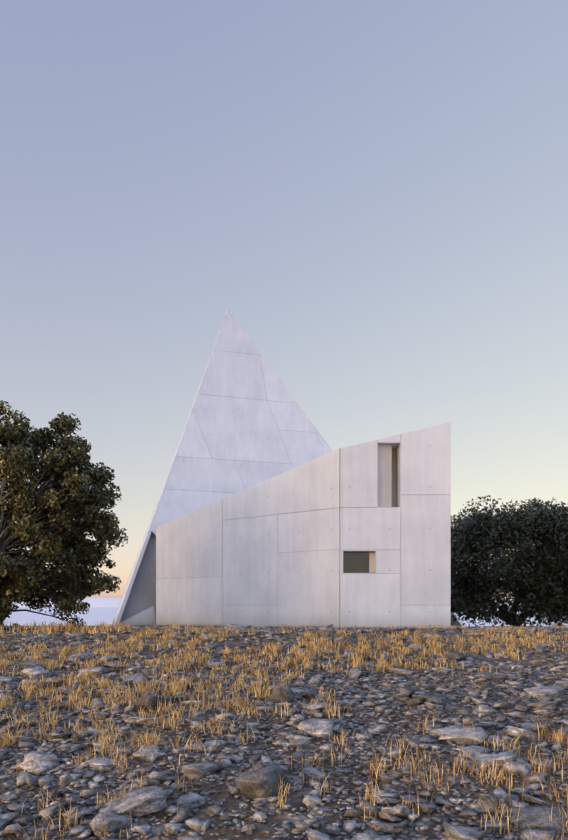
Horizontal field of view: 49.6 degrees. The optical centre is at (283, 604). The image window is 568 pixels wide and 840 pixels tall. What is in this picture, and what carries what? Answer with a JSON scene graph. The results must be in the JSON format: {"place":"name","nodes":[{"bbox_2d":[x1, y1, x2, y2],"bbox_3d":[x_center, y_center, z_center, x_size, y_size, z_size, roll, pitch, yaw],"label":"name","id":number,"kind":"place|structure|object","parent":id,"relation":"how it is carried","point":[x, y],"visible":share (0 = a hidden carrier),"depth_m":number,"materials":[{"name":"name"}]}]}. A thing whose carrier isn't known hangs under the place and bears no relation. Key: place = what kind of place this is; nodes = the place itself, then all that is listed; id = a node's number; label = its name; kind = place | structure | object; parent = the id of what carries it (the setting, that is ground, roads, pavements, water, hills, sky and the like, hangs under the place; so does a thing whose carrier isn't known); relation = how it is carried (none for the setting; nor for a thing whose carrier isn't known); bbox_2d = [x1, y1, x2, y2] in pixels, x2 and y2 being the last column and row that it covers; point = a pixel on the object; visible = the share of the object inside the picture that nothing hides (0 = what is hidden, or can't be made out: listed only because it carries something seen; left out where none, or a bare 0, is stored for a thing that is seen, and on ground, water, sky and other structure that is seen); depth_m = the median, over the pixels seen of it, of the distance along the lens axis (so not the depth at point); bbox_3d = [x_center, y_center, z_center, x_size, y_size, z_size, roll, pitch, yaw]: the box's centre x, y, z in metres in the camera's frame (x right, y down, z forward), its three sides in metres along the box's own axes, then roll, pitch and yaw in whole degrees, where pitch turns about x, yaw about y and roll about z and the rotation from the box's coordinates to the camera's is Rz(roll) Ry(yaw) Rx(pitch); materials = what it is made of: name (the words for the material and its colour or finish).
{"place":"outdoors","nodes":[
{"label":"outdoors","id":0,"kind":"place"},
{"bbox_2d":[120,533,155,621],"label":"wall","id":1,"kind":"structure","parent":0,"point":[142,596],"depth_m":23.76,"materials":[{"name":"grey concrete"}]},
{"bbox_2d":[11,598,520,606],"bbox_3d":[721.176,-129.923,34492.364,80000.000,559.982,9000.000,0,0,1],"label":"ridge mountains","id":2,"kind":"structure","parent":0,"point":[103,602],"depth_m":31191.48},
{"bbox_2d":[0,625,567,839],"bbox_3d":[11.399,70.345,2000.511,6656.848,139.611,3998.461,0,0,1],"label":"hilltop ground","id":3,"kind":"structure","parent":0,"point":[233,802],"depth_m":5.25,"materials":[{"name":"grey stone"}]},
{"bbox_2d":[0,400,127,627],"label":"oak","id":4,"kind":"object","parent":3,"relation":"on","point":[23,451],"depth_m":14.74,"materials":[{"name":"green plant"}]},
{"bbox_2d":[0,620,139,634],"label":"dry grass","id":5,"kind":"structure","parent":3,"relation":"on","point":[68,627],"depth_m":13.60,"materials":[{"name":"yellow plant"}]},
{"bbox_2d":[119,606,155,624],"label":"entrance parapet","id":6,"kind":"structure","parent":3,"relation":"on","point":[146,617],"depth_m":23.48,"materials":[{"name":"grey concrete"}]},
{"bbox_2d":[114,309,230,622],"bbox_3d":[-5.742,-5.401,27.104,6.900,14.618,8.750,0,0,1],"label":"wall edge","id":7,"kind":"object","parent":3,"relation":"on","point":[122,600],"visible":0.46,"depth_m":26.49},
{"bbox_2d":[163,440,400,578],"bbox_3d":[0.109,-1.740,21.634,9.711,7.196,6.970,0,0,1],"label":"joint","id":8,"kind":"object","parent":3,"relation":"on","point":[301,551],"visible":0.15,"depth_m":18.84,"materials":[{"name":"concrete"}]},
{"bbox_2d":[156,499,222,578],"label":"concrete panel","id":9,"kind":"structure","parent":8,"relation":"attached to","point":[189,545],"depth_m":21.64,"materials":[{"name":"concrete"}]},
{"bbox_2d":[156,577,222,625],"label":"concrete panel","id":10,"kind":"structure","parent":8,"relation":"attached to","point":[190,601],"depth_m":21.70,"materials":[{"name":"concrete"}]},
{"bbox_2d":[223,515,277,604],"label":"concrete panel","id":11,"kind":"structure","parent":8,"relation":"attached to","point":[250,561],"depth_m":20.09,"materials":[{"name":"concrete"}]},
{"bbox_2d":[223,605,277,626],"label":"concrete panel","id":12,"kind":"structure","parent":8,"relation":"attached to","point":[254,615],"depth_m":20.06,"materials":[{"name":"concrete"}]},
{"bbox_2d":[223,449,339,519],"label":"concrete panel","id":13,"kind":"structure","parent":8,"relation":"attached to","point":[313,485],"depth_m":19.05,"materials":[{"name":"concrete"}]},
{"bbox_2d":[278,549,339,627],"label":"concrete panel","id":14,"kind":"structure","parent":8,"relation":"attached to","point":[309,587],"depth_m":18.72,"materials":[{"name":"concrete"}]},
{"bbox_2d":[278,508,339,552],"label":"concrete panel","id":15,"kind":"structure","parent":8,"relation":"attached to","point":[316,530],"depth_m":18.72,"materials":[{"name":"concrete"}]},
{"bbox_2d":[340,550,342,573],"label":"concrete panel","id":16,"kind":"structure","parent":8,"relation":"attached to","point":[341,561],"depth_m":18.09,"materials":[{"name":"concrete"}]},
{"bbox_2d":[344,553,367,572],"bbox_3d":[2.130,-1.242,18.354,0.764,0.656,0.015,0,0,1],"label":"window glass","id":17,"kind":"object","parent":8,"relation":"attached to","point":[355,562],"visible":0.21,"depth_m":18.35,"materials":[{"name":"black glass"}]},
{"bbox_2d":[340,440,376,507],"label":"concrete panel","id":18,"kind":"structure","parent":8,"relation":"attached to","point":[358,475],"depth_m":18.07,"materials":[{"name":"concrete"}]},
{"bbox_2d":[343,550,374,551],"bbox_3d":[2.219,-1.576,18.240,0.946,0.013,0.328,0,0,1],"label":"window frame","id":19,"kind":"structure","parent":8,"relation":"attached to","point":[359,551],"depth_m":18.28,"materials":[{"name":"metal"}]},
{"bbox_2d":[343,573,374,573],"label":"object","id":20,"kind":"structure","parent":8,"relation":"on","point":[358,573],"depth_m":18.08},
{"bbox_2d":[340,574,400,627],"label":"concrete panel","id":21,"kind":"structure","parent":8,"relation":"attached to","point":[370,600],"depth_m":18.07,"materials":[{"name":"concrete"}]},
{"bbox_2d":[340,508,400,549],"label":"concrete panel","id":22,"kind":"structure","parent":8,"relation":"attached to","point":[370,528],"depth_m":18.07,"materials":[{"name":"concrete"}]},
{"bbox_2d":[374,550,375,573],"bbox_3d":[2.698,-1.242,18.230,0.013,0.680,0.328,0,0,1],"label":"window frame","id":23,"kind":"structure","parent":8,"relation":"attached to","point":[375,562],"depth_m":18.07,"materials":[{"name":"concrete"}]},
{"bbox_2d":[377,443,377,507],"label":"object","id":24,"kind":"object","parent":8,"relation":"attached to","point":[377,475],"visible":0.29,"depth_m":18.07,"materials":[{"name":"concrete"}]},
{"bbox_2d":[376,550,400,572],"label":"concrete panel","id":25,"kind":"structure","parent":8,"relation":"attached to","point":[388,561],"depth_m":18.06,"materials":[{"name":"concrete"}]},
{"bbox_2d":[378,442,399,448],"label":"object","id":26,"kind":"object","parent":8,"relation":"attached to","point":[395,445],"visible":0.5,"depth_m":18.23,"materials":[{"name":"concrete"}]},
{"bbox_2d":[378,434,400,442],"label":"concrete panel","id":27,"kind":"structure","parent":8,"relation":"attached to","point":[395,438],"depth_m":18.05,"materials":[{"name":"concrete"}]},
{"bbox_2d":[396,442,400,507],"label":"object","id":28,"kind":"object","parent":8,"relation":"attached to","point":[398,476],"visible":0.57,"depth_m":18.39,"materials":[{"name":"concrete"}]},
{"bbox_2d":[401,495,450,604],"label":"concrete panel","id":29,"kind":"structure","parent":8,"relation":"attached to","point":[425,549],"depth_m":18.03,"materials":[{"name":"concrete"}]},
{"bbox_2d":[401,422,450,494],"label":"concrete panel","id":30,"kind":"structure","parent":8,"relation":"attached to","point":[425,461],"depth_m":18.03,"materials":[{"name":"concrete"}]},
{"bbox_2d":[401,605,450,627],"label":"concrete panel","id":31,"kind":"structure","parent":8,"relation":"attached to","point":[425,615],"depth_m":18.03,"materials":[{"name":"concrete"}]},
{"bbox_3d":[3.098,-2.847,18.447,0.656,0.013,0.778,0,0,1],"label":"slot reveal","id":32,"kind":"object","parent":8,"relation":"on","visible":0},
{"bbox_2d":[378,444,395,506],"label":"slot inner faces","id":33,"kind":"object","parent":32,"relation":"on","point":[386,475],"visible":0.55,"depth_m":18.26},
{"bbox_2d":[0,626,567,839],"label":"stones","id":34,"kind":"object","parent":3,"relation":"on","point":[313,801],"visible":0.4,"depth_m":6.20,"materials":[{"name":"stone"}]},
{"bbox_2d":[0,623,567,839],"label":"rocks","id":35,"kind":"object","parent":3,"relation":"on","point":[150,799],"visible":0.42,"depth_m":5.79,"materials":[{"name":"stone"}]},
{"bbox_2d":[0,668,567,839],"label":"rocks","id":36,"kind":"object","parent":3,"relation":"on","point":[257,804],"visible":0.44,"depth_m":5.40,"materials":[{"name":"stone"}]},
{"bbox_2d":[0,624,567,839],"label":"dry grass tufts","id":37,"kind":"object","parent":3,"relation":"on","point":[273,649],"visible":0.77,"depth_m":7.89,"materials":[{"name":"yellow plant"}]},
{"bbox_2d":[21,624,553,633],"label":"crest rocks","id":38,"kind":"object","parent":3,"relation":"on","point":[227,626],"visible":0.33,"depth_m":13.62,"materials":[{"name":"stone"}]},
{"bbox_2d":[113,309,461,626],"bbox_3d":[-0.306,-5.417,28.862,17.714,14.587,4.942,0,0,1],"label":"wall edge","id":39,"kind":"object","parent":3,"relation":"on","point":[457,623],"visible":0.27,"depth_m":26.84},
{"bbox_2d":[116,532,151,620],"bbox_3d":[-5.939,-0.474,23.491,2.048,4.738,0.293,0,0,-41],"label":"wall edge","id":40,"kind":"object","parent":39,"relation":"attached to","point":[135,577],"visible":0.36,"depth_m":23.55,"materials":[{"name":"concrete"}]},
{"bbox_2d":[115,531,151,624],"bbox_3d":[-5.905,-0.495,23.371,1.936,4.689,0.084,0,0,-41],"label":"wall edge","id":41,"kind":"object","parent":40,"relation":"attached to","point":[133,578],"depth_m":23.49,"materials":[{"name":"concrete"}]},
{"bbox_2d":[149,313,313,531],"bbox_3d":[-0.602,-7.755,26.264,10.272,9.910,1.901,0,0,-16],"label":"joint","id":42,"kind":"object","parent":39,"relation":"attached to","point":[206,444],"depth_m":25.44,"materials":[{"name":"concrete"}]},
{"bbox_2d":[149,489,234,530],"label":"concrete panel","id":43,"kind":"structure","parent":42,"relation":"attached to","point":[173,505],"depth_m":24.46,"materials":[{"name":"concrete"}]},
{"bbox_2d":[176,409,211,458],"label":"concrete panel","id":44,"kind":"structure","parent":42,"relation":"attached to","point":[193,443],"depth_m":25.06,"materials":[{"name":"concrete"}]},
{"bbox_2d":[164,457,244,492],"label":"concrete panel","id":45,"kind":"structure","parent":42,"relation":"attached to","point":[202,474],"depth_m":24.94,"materials":[{"name":"concrete"}]},
{"bbox_2d":[198,350,266,399],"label":"concrete panel","id":46,"kind":"structure","parent":42,"relation":"attached to","point":[233,374],"depth_m":26.03,"materials":[{"name":"concrete"}]},
{"bbox_2d":[214,311,261,354],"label":"concrete panel","id":47,"kind":"structure","parent":42,"relation":"attached to","point":[232,337],"depth_m":26.33,"materials":[{"name":"concrete"}]},
{"bbox_2d":[193,394,290,463],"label":"concrete panel","id":48,"kind":"structure","parent":42,"relation":"attached to","point":[239,429],"depth_m":25.68,"materials":[{"name":"concrete"}]},
{"bbox_2d":[234,460,292,488],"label":"concrete panel","id":49,"kind":"structure","parent":42,"relation":"attached to","point":[251,473],"depth_m":25.58,"materials":[{"name":"concrete"}]},
{"bbox_2d":[260,355,295,402],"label":"concrete panel","id":50,"kind":"structure","parent":42,"relation":"attached to","point":[275,388],"depth_m":26.47,"materials":[{"name":"concrete"}]},
{"bbox_2d":[267,401,317,432],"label":"concrete panel","id":51,"kind":"structure","parent":42,"relation":"attached to","point":[289,416],"depth_m":26.41,"materials":[{"name":"concrete"}]},
{"bbox_2d":[279,430,331,464],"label":"concrete panel","id":52,"kind":"structure","parent":42,"relation":"attached to","point":[301,448],"depth_m":26.34,"materials":[{"name":"concrete"}]},
{"bbox_2d":[173,623,443,627],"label":"dry grass","id":53,"kind":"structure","parent":3,"relation":"on","point":[387,626],"depth_m":17.82,"materials":[{"name":"yellow plant"}]},
{"bbox_2d":[451,495,567,626],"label":"oak","id":54,"kind":"object","parent":3,"relation":"on","point":[508,527],"depth_m":26.82,"materials":[{"name":"green plant"}]},
{"bbox_2d":[519,540,567,625],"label":"oak","id":55,"kind":"object","parent":3,"relation":"on","point":[554,544],"depth_m":32.01,"materials":[{"name":"green plant"}]},
{"bbox_2d":[0,0,567,598],"label":"sky","id":56,"kind":"structure","parent":0,"point":[375,192],"materials":[{"name":"blue"}]},
{"bbox_2d":[3,607,567,626],"bbox_3d":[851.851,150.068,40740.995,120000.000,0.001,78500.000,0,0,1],"label":"sea","id":57,"kind":"structure","parent":0,"point":[93,615],"depth_m":6494.95,"materials":[{"name":"grey"}]},
{"bbox_2d":[344,552,373,552],"bbox_3d":[2.235,-1.556,18.329,0.918,0.028,0.050,0,0,1],"label":"window frame","id":58,"kind":"object","parent":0,"point":[358,552],"visible":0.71,"depth_m":18.30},
{"bbox_2d":[369,553,373,572],"bbox_3d":[2.613,-1.242,18.341,0.162,0.656,0.030,0,0,1],"label":"window reveal","id":59,"kind":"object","parent":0,"point":[371,562],"depth_m":18.33,"materials":[{"name":"beige concrete"}]}
]}

